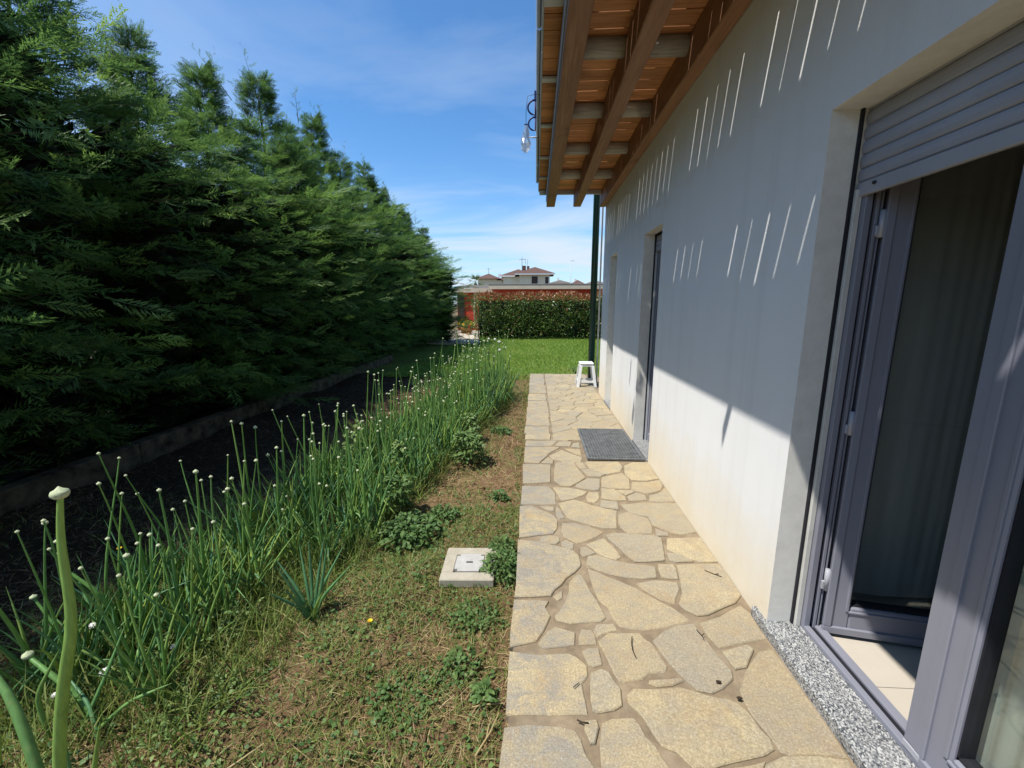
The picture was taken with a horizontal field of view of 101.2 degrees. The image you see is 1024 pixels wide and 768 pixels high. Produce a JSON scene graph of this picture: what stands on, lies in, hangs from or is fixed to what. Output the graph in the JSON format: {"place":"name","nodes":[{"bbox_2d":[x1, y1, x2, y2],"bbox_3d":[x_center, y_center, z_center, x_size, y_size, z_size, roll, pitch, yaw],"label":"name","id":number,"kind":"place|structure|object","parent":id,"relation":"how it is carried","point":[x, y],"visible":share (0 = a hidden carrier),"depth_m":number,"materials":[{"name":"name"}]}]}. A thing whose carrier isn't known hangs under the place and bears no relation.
{"place":"outdoors","nodes":[
{"label":"outdoors","id":0,"kind":"place"},
{"bbox_2d":[0,359,529,767],"bbox_3d":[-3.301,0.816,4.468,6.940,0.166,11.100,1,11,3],"label":"garden bed","id":1,"kind":"object","parent":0,"point":[22,474],"visible":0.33,"depth_m":2.82,"materials":[{"name":"soil"}]},
{"bbox_2d":[0,486,99,767],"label":"onion plant","id":2,"kind":"object","parent":1,"relation":"on","point":[30,749],"visible":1,"depth_m":1.08,"materials":[{"name":"green plant"}]},
{"bbox_2d":[0,521,107,701],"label":"onion plant","id":3,"kind":"object","parent":1,"relation":"on","point":[21,642],"visible":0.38,"depth_m":1.79,"materials":[{"name":"green plant"}]},
{"bbox_2d":[2,530,120,712],"bbox_3d":[-1.831,0.953,1.744,0.414,0.794,0.415,3,11,15],"label":"onion plant","id":4,"kind":"object","parent":1,"relation":"on","point":[80,651],"visible":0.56,"depth_m":1.76,"materials":[{"name":"green plant"}]},
{"bbox_2d":[11,519,120,706],"bbox_3d":[-1.979,0.946,1.888,0.370,0.763,0.494,-9,14,-40],"label":"onion plant","id":5,"kind":"object","parent":1,"relation":"on","point":[90,632],"visible":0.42,"depth_m":1.91,"materials":[{"name":"green plant"}]},
{"bbox_2d":[0,12,173,485],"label":"conifer","id":6,"kind":"object","parent":1,"relation":"on","point":[33,315],"visible":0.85,"depth_m":2.89,"materials":[{"name":"green plant"}]},
{"bbox_2d":[21,624,170,747],"bbox_3d":[-1.624,1.168,1.644,0.598,0.366,0.226,1,11,3],"label":"onion plant","id":7,"kind":"object","parent":1,"relation":"on","point":[52,675],"visible":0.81,"depth_m":1.62,"materials":[{"name":"green plant"}]},
{"bbox_2d":[51,457,143,639],"bbox_3d":[-1.973,0.860,1.991,0.362,0.910,0.413,-9,14,-39],"label":"onion plant","id":8,"kind":"object","parent":1,"relation":"on","point":[79,598],"visible":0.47,"depth_m":2.10,"materials":[{"name":"green plant"}]},
{"bbox_2d":[47,547,166,702],"bbox_3d":[-1.603,0.958,1.815,0.329,0.770,0.375,1,11,4],"label":"onion plant","id":9,"kind":"object","parent":1,"relation":"on","point":[115,633],"visible":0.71,"depth_m":1.76,"materials":[{"name":"green plant"}]},
{"bbox_2d":[29,553,188,653],"bbox_3d":[-1.924,1.046,1.957,0.594,0.486,0.401,1,11,3],"label":"onion plant","id":10,"kind":"object","parent":1,"relation":"on","point":[102,599],"visible":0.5,"depth_m":1.97,"materials":[{"name":"green plant"}]},
{"bbox_2d":[0,0,242,471],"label":"conifer","id":11,"kind":"object","parent":1,"relation":"on","point":[49,406],"visible":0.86,"depth_m":3.58,"materials":[{"name":"green plant"}]},
{"bbox_2d":[77,532,166,661],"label":"onion plant","id":12,"kind":"object","parent":1,"relation":"on","point":[129,630],"visible":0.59,"depth_m":1.96,"materials":[{"name":"green plant"}]},
{"bbox_2d":[78,542,193,645],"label":"onion plant","id":13,"kind":"object","parent":1,"relation":"on","point":[146,589],"visible":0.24,"depth_m":2.08,"materials":[{"name":"green plant"}]},
{"bbox_2d":[85,573,196,706],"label":"onion plant","id":14,"kind":"object","parent":1,"relation":"on","point":[163,669],"visible":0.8,"depth_m":1.72,"materials":[{"name":"green plant"}]},
{"bbox_2d":[96,452,196,610],"bbox_3d":[-2.062,0.765,2.294,0.458,1.000,0.401,6,12,29],"label":"onion plant","id":15,"kind":"object","parent":1,"relation":"on","point":[145,562],"visible":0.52,"depth_m":2.27,"materials":[{"name":"green plant"}]},
{"bbox_2d":[0,0,293,449],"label":"conifer","id":16,"kind":"object","parent":1,"relation":"on","point":[156,223],"visible":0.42,"depth_m":4.75,"materials":[{"name":"green plant"}]},
{"bbox_2d":[94,488,237,655],"bbox_3d":[-1.636,0.892,2.047,0.551,0.854,0.412,-3,11,-16],"label":"onion plant","id":17,"kind":"object","parent":1,"relation":"on","point":[176,590],"visible":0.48,"depth_m":2.02,"materials":[{"name":"green plant"}]},
{"bbox_2d":[124,474,208,586],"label":"onion plant","id":18,"kind":"object","parent":1,"relation":"on","point":[181,566],"visible":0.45,"depth_m":2.41,"materials":[{"name":"green plant"}]},
{"bbox_2d":[137,527,233,657],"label":"onion plant","id":19,"kind":"object","parent":1,"relation":"on","point":[184,624],"visible":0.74,"depth_m":1.99,"materials":[{"name":"green plant"}]},
{"bbox_2d":[111,663,267,767],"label":"weed plant","id":20,"kind":"object","parent":1,"relation":"on","point":[205,747],"visible":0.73,"depth_m":1.61,"materials":[{"name":"green plant"}]},
{"bbox_2d":[146,500,237,605],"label":"onion plant","id":21,"kind":"object","parent":1,"relation":"on","point":[186,561],"visible":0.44,"depth_m":2.35,"materials":[{"name":"green plant"}]},
{"bbox_2d":[0,355,392,514],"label":"wall","id":22,"kind":"structure","parent":1,"relation":"on","point":[33,489],"depth_m":4.41,"materials":[{"name":"concrete"}]},
{"bbox_2d":[145,595,263,679],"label":"weed plant","id":23,"kind":"object","parent":1,"relation":"on","point":[215,616],"visible":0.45,"depth_m":2.08,"materials":[{"name":"green plant"}]},
{"bbox_2d":[46,0,368,422],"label":"conifer","id":24,"kind":"object","parent":1,"relation":"on","point":[226,296],"visible":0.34,"depth_m":5.77,"materials":[{"name":"green plant"}]},
{"bbox_2d":[172,469,251,616],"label":"onion plant","id":25,"kind":"object","parent":1,"relation":"on","point":[201,553],"visible":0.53,"depth_m":2.26,"materials":[{"name":"green plant"}]},
{"bbox_2d":[166,460,258,574],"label":"onion plant","id":26,"kind":"object","parent":1,"relation":"on","point":[195,510],"visible":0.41,"depth_m":2.54,"materials":[{"name":"green plant"}]},
{"bbox_2d":[183,475,254,626],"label":"onion plant","id":27,"kind":"object","parent":1,"relation":"on","point":[223,591],"visible":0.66,"depth_m":2.15,"materials":[{"name":"green plant"}]},
{"bbox_2d":[198,454,266,559],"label":"onion plant","id":28,"kind":"object","parent":1,"relation":"on","point":[229,519],"visible":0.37,"depth_m":2.76,"materials":[{"name":"green plant"}]},
{"bbox_2d":[189,420,277,561],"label":"onion plant","id":29,"kind":"object","parent":1,"relation":"on","point":[234,536],"visible":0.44,"depth_m":2.68,"materials":[{"name":"green plant"}]},
{"bbox_2d":[204,460,293,579],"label":"onion plant","id":30,"kind":"object","parent":1,"relation":"on","point":[240,537],"visible":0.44,"depth_m":2.56,"materials":[{"name":"green plant"}]},
{"bbox_2d":[216,476,295,600],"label":"onion plant","id":31,"kind":"object","parent":1,"relation":"on","point":[254,559],"visible":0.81,"depth_m":2.43,"materials":[{"name":"green plant"}]},
{"bbox_2d":[218,422,297,538],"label":"onion plant","id":32,"kind":"object","parent":1,"relation":"on","point":[255,514],"visible":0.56,"depth_m":3.02,"materials":[{"name":"green plant"}]},
{"bbox_2d":[0,385,518,767],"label":"rank grass","id":33,"kind":"structure","parent":1,"relation":"on","point":[274,604],"depth_m":1.87,"materials":[{"name":"green plant"}]},
{"bbox_2d":[0,445,523,767],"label":"clover","id":34,"kind":"object","parent":1,"relation":"on","point":[346,721],"visible":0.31,"depth_m":1.90,"materials":[{"name":"green plant"}]},
{"bbox_2d":[0,373,529,767],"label":"grass","id":35,"kind":"structure","parent":1,"relation":"on","point":[385,570],"depth_m":1.99,"materials":[{"name":"green plant"}]},
{"bbox_2d":[0,374,529,767],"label":"dry straw","id":36,"kind":"object","parent":1,"relation":"on","point":[367,645],"visible":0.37,"depth_m":1.91,"materials":[{"name":"plant"}]},
{"bbox_2d":[152,42,393,400],"bbox_3d":[-4.761,-2.536,6.943,5.247,5.732,3.524,1,11,5],"label":"conifer","id":37,"kind":"object","parent":1,"relation":"on","point":[211,114],"visible":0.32,"depth_m":6.93,"materials":[{"name":"green plant"}]},
{"bbox_2d":[252,484,305,559],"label":"onion plant","id":38,"kind":"object","parent":1,"relation":"on","point":[274,519],"visible":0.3,"depth_m":2.76,"materials":[{"name":"green plant"}]},
{"bbox_2d":[249,446,314,549],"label":"onion plant","id":39,"kind":"object","parent":1,"relation":"on","point":[280,510],"visible":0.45,"depth_m":2.89,"materials":[{"name":"green plant"}]},
{"bbox_2d":[268,495,307,570],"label":"onion plant","id":40,"kind":"object","parent":1,"relation":"on","point":[293,545],"visible":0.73,"depth_m":2.62,"materials":[{"name":"green plant"}]},
{"bbox_2d":[179,43,398,380],"bbox_3d":[-4.779,-3.087,8.321,4.988,6.280,3.879,-2,11,-10],"label":"conifer","id":41,"kind":"object","parent":1,"relation":"on","point":[265,94],"visible":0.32,"depth_m":8.02,"materials":[{"name":"green plant"}]},
{"bbox_2d":[259,420,326,515],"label":"onion plant","id":42,"kind":"object","parent":1,"relation":"on","point":[280,486],"visible":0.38,"depth_m":3.23,"materials":[{"name":"green plant"}]},
{"bbox_2d":[255,438,331,532],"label":"onion plant","id":43,"kind":"object","parent":1,"relation":"on","point":[286,503],"visible":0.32,"depth_m":3.06,"materials":[{"name":"green plant"}]},
{"bbox_2d":[272,409,322,501],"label":"onion plant","id":44,"kind":"object","parent":1,"relation":"on","point":[308,476],"visible":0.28,"depth_m":3.48,"materials":[{"name":"green plant"}]},
{"bbox_2d":[271,414,345,503],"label":"onion plant","id":45,"kind":"object","parent":1,"relation":"on","point":[305,465],"visible":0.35,"depth_m":3.36,"materials":[{"name":"green plant"}]},
{"bbox_2d":[269,539,350,622],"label":"onion plant","id":46,"kind":"object","parent":1,"relation":"on","point":[314,603],"visible":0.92,"depth_m":2.18,"materials":[{"name":"green plant"}]},
{"bbox_2d":[280,433,342,534],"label":"onion plant","id":47,"kind":"object","parent":1,"relation":"on","point":[309,515],"visible":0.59,"depth_m":3.05,"materials":[{"name":"green plant"}]},
{"bbox_2d":[276,458,352,570],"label":"onion plant","id":48,"kind":"object","parent":1,"relation":"on","point":[319,537],"visible":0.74,"depth_m":2.66,"materials":[{"name":"green plant"}]},
{"bbox_2d":[280,455,349,553],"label":"onion plant","id":49,"kind":"object","parent":1,"relation":"on","point":[308,533],"visible":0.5,"depth_m":2.79,"materials":[{"name":"green plant"}]},
{"bbox_2d":[281,424,354,515],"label":"onion plant","id":50,"kind":"object","parent":1,"relation":"on","point":[332,478],"visible":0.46,"depth_m":3.37,"materials":[{"name":"green plant"}]},
{"bbox_2d":[299,411,338,485],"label":"onion plant","id":51,"kind":"object","parent":1,"relation":"on","point":[330,468],"visible":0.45,"depth_m":3.50,"materials":[{"name":"green plant"}]},
{"bbox_2d":[244,111,413,377],"bbox_3d":[-4.609,-3.055,9.450,5.052,5.747,3.488,3,11,14],"label":"conifer","id":52,"kind":"object","parent":1,"relation":"on","point":[350,298],"visible":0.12,"depth_m":9.07,"materials":[{"name":"green plant"}]},
{"bbox_2d":[312,403,359,484],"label":"onion plant","id":53,"kind":"object","parent":1,"relation":"on","point":[336,474],"visible":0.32,"depth_m":3.64,"materials":[{"name":"green plant"}]},
{"bbox_2d":[312,447,375,553],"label":"onion plant","id":54,"kind":"object","parent":1,"relation":"on","point":[351,538],"visible":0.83,"depth_m":2.83,"materials":[{"name":"green plant"}]},
{"bbox_2d":[312,415,383,514],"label":"onion plant","id":55,"kind":"object","parent":1,"relation":"on","point":[344,482],"visible":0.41,"depth_m":3.27,"materials":[{"name":"green plant"}]},
{"bbox_2d":[312,427,385,542],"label":"onion plant","id":56,"kind":"object","parent":1,"relation":"on","point":[339,506],"visible":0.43,"depth_m":3.04,"materials":[{"name":"green plant"}]},
{"bbox_2d":[331,417,391,503],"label":"onion plant","id":57,"kind":"object","parent":1,"relation":"on","point":[368,482],"visible":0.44,"depth_m":3.39,"materials":[{"name":"green plant"}]},
{"bbox_2d":[323,427,402,541],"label":"onion plant","id":58,"kind":"object","parent":1,"relation":"on","point":[368,515],"visible":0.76,"depth_m":2.98,"materials":[{"name":"green plant"}]},
{"bbox_2d":[348,371,387,453],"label":"onion plant","id":59,"kind":"object","parent":1,"relation":"on","point":[367,428],"visible":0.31,"depth_m":4.27,"materials":[{"name":"green plant"}]},
{"bbox_2d":[344,404,399,490],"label":"onion plant","id":60,"kind":"object","parent":1,"relation":"on","point":[372,462],"visible":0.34,"depth_m":3.57,"materials":[{"name":"green plant"}]},
{"bbox_2d":[352,398,399,485],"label":"onion plant","id":61,"kind":"object","parent":1,"relation":"on","point":[386,470],"visible":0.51,"depth_m":3.67,"materials":[{"name":"green plant"}]},
{"bbox_2d":[353,420,402,524],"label":"onion plant","id":62,"kind":"object","parent":1,"relation":"on","point":[377,505],"visible":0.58,"depth_m":3.21,"materials":[{"name":"green plant"}]},
{"bbox_2d":[349,372,408,468],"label":"onion plant","id":63,"kind":"object","parent":1,"relation":"on","point":[380,441],"visible":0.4,"depth_m":4.21,"materials":[{"name":"green plant"}]},
{"bbox_2d":[374,390,420,476],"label":"onion plant","id":64,"kind":"object","parent":1,"relation":"on","point":[390,457],"visible":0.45,"depth_m":3.80,"materials":[{"name":"green plant"}]},
{"bbox_2d":[382,474,418,518],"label":"weed plant","id":65,"kind":"object","parent":1,"relation":"on","point":[400,492],"visible":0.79,"depth_m":3.30,"materials":[{"name":"green plant"}]},
{"bbox_2d":[389,439,412,478],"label":"weed plant","id":66,"kind":"object","parent":1,"relation":"on","point":[396,444],"visible":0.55,"depth_m":3.83,"materials":[{"name":"green plant"}]},
{"bbox_2d":[359,664,449,743],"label":"weed plant","id":67,"kind":"object","parent":1,"relation":"on","point":[384,688],"visible":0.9,"depth_m":1.74,"materials":[{"name":"green plant"}]},
{"bbox_2d":[371,510,447,560],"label":"weed plant","id":68,"kind":"object","parent":1,"relation":"on","point":[403,536],"visible":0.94,"depth_m":2.96,"materials":[{"name":"green plant"}]},
{"bbox_2d":[391,438,429,490],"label":"onion plant","id":69,"kind":"object","parent":1,"relation":"on","point":[410,473],"visible":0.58,"depth_m":3.75,"materials":[{"name":"green plant"}]},
{"bbox_2d":[384,389,442,487],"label":"onion plant","id":70,"kind":"object","parent":1,"relation":"on","point":[423,464],"visible":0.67,"depth_m":3.87,"materials":[{"name":"green plant"}]},
{"bbox_2d":[418,397,451,473],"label":"onion plant","id":71,"kind":"object","parent":1,"relation":"on","point":[434,454],"visible":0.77,"depth_m":4.16,"materials":[{"name":"green plant"}]},
{"bbox_2d":[423,371,459,447],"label":"onion plant","id":72,"kind":"object","parent":1,"relation":"on","point":[437,420],"visible":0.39,"depth_m":4.64,"materials":[{"name":"green plant"}]},
{"bbox_2d":[430,401,460,459],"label":"onion plant","id":73,"kind":"object","parent":1,"relation":"on","point":[446,440],"visible":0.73,"depth_m":4.48,"materials":[{"name":"green plant"}]},
{"bbox_2d":[430,503,462,526],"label":"weed plant","id":74,"kind":"object","parent":1,"relation":"on","point":[437,511],"visible":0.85,"depth_m":3.31,"materials":[{"name":"green plant"}]},
{"bbox_2d":[435,645,483,688],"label":"weed plant","id":75,"kind":"object","parent":1,"relation":"on","point":[458,656],"visible":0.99,"depth_m":1.90,"materials":[{"name":"green plant"}]},
{"bbox_2d":[447,427,487,464],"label":"weed plant","id":76,"kind":"object","parent":1,"relation":"on","point":[477,441],"visible":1,"depth_m":4.35,"materials":[{"name":"green plant"}]},
{"bbox_2d":[439,548,496,586],"bbox_3d":[-0.261,1.127,2.602,0.320,0.060,0.320,-1,12,2],"label":"inspection cover","id":77,"kind":"object","parent":1,"relation":"on","point":[461,567],"visible":0.8,"depth_m":2.54,"materials":[{"name":"concrete"}]},
{"bbox_2d":[445,597,506,639],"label":"weed plant","id":78,"kind":"object","parent":1,"relation":"on","point":[459,613],"visible":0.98,"depth_m":2.21,"materials":[{"name":"green plant"}]},
{"bbox_2d":[468,676,498,716],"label":"weed plant","id":79,"kind":"object","parent":1,"relation":"on","point":[481,687],"visible":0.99,"depth_m":1.74,"materials":[{"name":"green plant"}]},
{"bbox_2d":[479,546,518,591],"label":"weed plant","id":80,"kind":"object","parent":1,"relation":"on","point":[510,562],"visible":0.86,"depth_m":2.51,"materials":[{"name":"green plant"}]},
{"bbox_2d":[485,535,516,560],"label":"weed plant","id":81,"kind":"object","parent":1,"relation":"on","point":[493,545],"visible":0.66,"depth_m":2.77,"materials":[{"name":"green plant"}]},
{"bbox_2d":[91,307,457,375],"bbox_3d":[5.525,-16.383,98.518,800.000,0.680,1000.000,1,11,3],"label":"ground","id":82,"kind":"structure","parent":0,"point":[455,314],"depth_m":49.50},
{"bbox_2d":[500,259,554,283],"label":"house","id":83,"kind":"structure","parent":82,"relation":"on","point":[534,275],"depth_m":58.31,"materials":[{"name":"white paint"}]},
{"bbox_2d":[454,284,602,329],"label":"garage","id":84,"kind":"structure","parent":82,"relation":"on","point":[584,289],"depth_m":25.66,"materials":[{"name":"red paint"}]},
{"bbox_2d":[529,0,1023,767],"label":"house","id":85,"kind":"structure","parent":82,"relation":"on","point":[749,174],"depth_m":1.84,"materials":[{"name":"paint"}]},
{"bbox_2d":[643,231,661,441],"bbox_3d":[1.490,-0.395,4.168,0.105,2.170,0.630,1,11,3],"label":"side door","id":86,"kind":"structure","parent":85,"relation":"in","point":[658,237],"depth_m":4.43,"materials":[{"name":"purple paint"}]},
{"bbox_2d":[820,144,1023,646],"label":"door leaf","id":87,"kind":"structure","parent":85,"relation":"in","point":[841,614],"depth_m":1.73,"materials":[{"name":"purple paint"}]},
{"bbox_2d":[853,148,1023,597],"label":"curtain","id":88,"kind":"object","parent":85,"relation":"hanging from","point":[965,212],"visible":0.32,"depth_m":1.91,"materials":[{"name":"fabric"}]},
{"bbox_2d":[912,242,1023,767],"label":"door leaf","id":89,"kind":"structure","parent":85,"relation":"in","point":[989,562],"depth_m":1.17,"materials":[{"name":"purple paint"}]},
{"bbox_2d":[976,567,1023,767],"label":"curtain","id":90,"kind":"object","parent":85,"relation":"hanging from","point":[1001,744],"depth_m":1.18,"materials":[{"name":"fabric"}]},
{"bbox_2d":[0,0,605,303],"label":"sky","id":91,"kind":"structure","parent":0,"point":[433,94],"materials":[{"name":"blue"}]},
{"bbox_2d":[417,330,478,344],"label":"driveway","id":92,"kind":"structure","parent":0,"point":[463,340],"depth_m":18.15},
{"bbox_2d":[301,336,600,380],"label":"lawn","id":93,"kind":"structure","parent":0,"point":[418,352],"depth_m":13.21,"materials":[{"name":"green plant"}]},
{"bbox_2d":[284,100,434,363],"bbox_3d":[-4.563,-3.538,10.296,5.112,6.469,3.433,2,11,11],"label":"conifer","id":94,"kind":"object","parent":93,"relation":"on","point":[320,144],"visible":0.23,"depth_m":10.23,"materials":[{"name":"green plant"}]},
{"bbox_2d":[326,141,433,357],"bbox_3d":[-4.631,-3.615,11.785,4.812,6.029,3.742,1,11,4],"label":"conifer","id":95,"kind":"object","parent":93,"relation":"on","point":[347,167],"visible":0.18,"depth_m":11.74,"materials":[{"name":"green plant"}]},
{"bbox_2d":[350,151,456,354],"bbox_3d":[-4.351,-4.043,13.393,5.228,6.228,3.610,-1,11,-6],"label":"conifer","id":96,"kind":"object","parent":93,"relation":"on","point":[370,180],"visible":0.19,"depth_m":13.13,"materials":[{"name":"green plant"}]},
{"bbox_2d":[367,181,457,346],"bbox_3d":[-4.322,-4.107,14.703,4.898,5.943,3.290,-1,11,-5],"label":"conifer","id":97,"kind":"object","parent":93,"relation":"on","point":[387,196],"visible":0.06,"depth_m":14.94,"materials":[{"name":"green plant"}]},
{"bbox_2d":[385,195,461,345],"bbox_3d":[-4.319,-4.285,16.172,4.883,5.715,3.797,-1,11,-8],"label":"conifer","id":98,"kind":"object","parent":93,"relation":"on","point":[420,258],"visible":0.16,"depth_m":15.95,"materials":[{"name":"green plant"}]},
{"bbox_2d":[396,211,474,343],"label":"conifer","id":99,"kind":"object","parent":93,"relation":"on","point":[450,262],"visible":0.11,"depth_m":16.47,"materials":[{"name":"green plant"}]},
{"bbox_2d":[414,225,484,341],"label":"conifer","id":100,"kind":"object","parent":93,"relation":"on","point":[421,231],"visible":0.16,"depth_m":17.24,"materials":[{"name":"green plant"}]},
{"bbox_2d":[470,289,602,339],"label":"clipped hedge","id":101,"kind":"object","parent":93,"relation":"on","point":[550,317],"visible":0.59,"depth_m":20.14,"materials":[{"name":"green plant"}]},
{"bbox_2d":[499,374,856,767],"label":"paved path","id":102,"kind":"structure","parent":0,"point":[614,557],"depth_m":1.93,"materials":[{"name":"stone"}]},
{"bbox_2d":[575,361,596,386],"bbox_3d":[1.388,-0.191,7.897,0.368,0.445,0.368,1,11,3],"label":"stool","id":103,"kind":"object","parent":102,"relation":"on","point":[581,364],"visible":1,"depth_m":7.76,"materials":[{"name":"white plastic"}]},
{"bbox_2d":[577,428,644,460],"bbox_3d":[1.042,0.643,4.603,0.555,0.020,1.010,1,11,3],"label":"doormat","id":104,"kind":"object","parent":102,"relation":"on","point":[607,444],"visible":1,"depth_m":4.50,"materials":[{"name":"grey fabric"}]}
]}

